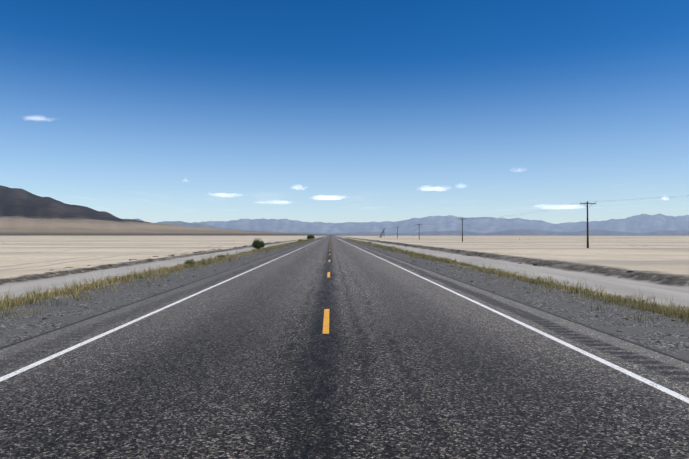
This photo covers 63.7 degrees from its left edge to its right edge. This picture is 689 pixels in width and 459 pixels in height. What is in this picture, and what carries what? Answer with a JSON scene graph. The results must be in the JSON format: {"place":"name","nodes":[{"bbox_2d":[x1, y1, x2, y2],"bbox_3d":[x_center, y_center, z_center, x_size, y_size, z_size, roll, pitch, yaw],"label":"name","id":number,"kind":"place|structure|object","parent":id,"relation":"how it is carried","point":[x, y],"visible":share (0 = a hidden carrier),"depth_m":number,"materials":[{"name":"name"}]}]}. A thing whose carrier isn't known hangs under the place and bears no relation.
{"place":"outdoors","nodes":[
{"label":"outdoors","id":0,"kind":"place"},
{"bbox_2d":[0,185,389,235],"bbox_3d":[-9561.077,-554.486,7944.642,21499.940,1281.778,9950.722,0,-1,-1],"label":"hill","id":1,"kind":"structure","parent":0,"point":[23,212],"depth_m":6147.32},
{"bbox_2d":[0,235,688,458],"bbox_3d":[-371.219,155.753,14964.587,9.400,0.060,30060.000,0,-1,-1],"label":"road","id":2,"kind":"structure","parent":0,"point":[396,362],"depth_m":6.27,"materials":[{"name":"grey asphalt"}]},
{"bbox_2d":[322,240,330,333],"bbox_3d":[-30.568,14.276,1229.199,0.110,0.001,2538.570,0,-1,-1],"label":"dashes","id":3,"kind":"object","parent":2,"relation":"on","point":[326,323],"visible":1,"depth_m":10.51,"materials":[{"name":"yellow paint"}]},
{"bbox_2d":[0,237,688,402],"bbox_3d":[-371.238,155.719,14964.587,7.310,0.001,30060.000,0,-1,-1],"label":"edge lines","id":4,"kind":"object","parent":2,"relation":"on","point":[648,382],"visible":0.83,"depth_m":8.13,"materials":[{"name":"white paint"}]},
{"bbox_2d":[0,235,688,363],"bbox_3d":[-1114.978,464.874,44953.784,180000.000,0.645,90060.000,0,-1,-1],"label":"ground","id":5,"kind":"structure","parent":0,"point":[658,265],"depth_m":33.76,"materials":[{"name":"beige sand"}]},
{"bbox_2d":[0,242,275,282],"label":"berm clods","id":6,"kind":"object","parent":5,"relation":"on","point":[157,256],"visible":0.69,"depth_m":53.66,"materials":[{"name":"brown soil"}]},
{"bbox_2d":[185,259,195,264],"bbox_3d":[-8.587,1.831,30.674,0.556,0.457,0.594,0,-1,24],"label":"bush","id":7,"kind":"object","parent":5,"relation":"on","point":[188,261],"visible":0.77,"depth_m":30.62,"materials":[{"name":"green plant"}]},
{"bbox_2d":[252,238,264,249],"bbox_3d":[-9.887,1.717,63.776,1.506,1.587,2.527,0,-1,-23],"label":"bush","id":8,"kind":"object","parent":5,"relation":"on","point":[257,244],"visible":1,"depth_m":63.45,"materials":[{"name":"green plant"}]},
{"bbox_2d":[0,257,684,357],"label":"shoulder stones","id":9,"kind":"object","parent":5,"relation":"on","point":[626,318],"visible":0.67,"depth_m":16.23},
{"bbox_2d":[372,240,632,277],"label":"berm clods","id":10,"kind":"object","parent":5,"relation":"on","point":[473,252],"visible":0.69,"depth_m":67.13,"materials":[{"name":"brown soil"}]},
{"bbox_2d":[379,195,687,247],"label":"utility poles","id":11,"kind":"object","parent":5,"relation":"on","point":[587,203],"visible":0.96,"depth_m":83.86,"materials":[{"name":"brown wood"}]},
{"bbox_2d":[0,238,688,324],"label":"grass","id":12,"kind":"structure","parent":0,"point":[649,306],"depth_m":17.98,"materials":[{"name":"plant"}]},
{"bbox_2d":[0,0,688,223],"label":"sky","id":13,"kind":"structure","parent":0,"point":[153,111],"materials":[{"name":"blue"}]},
{"bbox_2d":[134,219,688,234],"bbox_3d":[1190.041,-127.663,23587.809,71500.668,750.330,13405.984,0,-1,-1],"label":"hills","id":14,"kind":"structure","parent":0,"point":[542,232],"depth_m":22258.27,"materials":[{"name":"stone"}]},
{"bbox_2d":[193,214,688,232],"bbox_3d":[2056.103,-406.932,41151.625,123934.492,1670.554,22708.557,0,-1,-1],"label":"hills","id":15,"kind":"structure","parent":0,"point":[642,223],"depth_m":38183.23,"materials":[{"name":"stone"}]}
]}

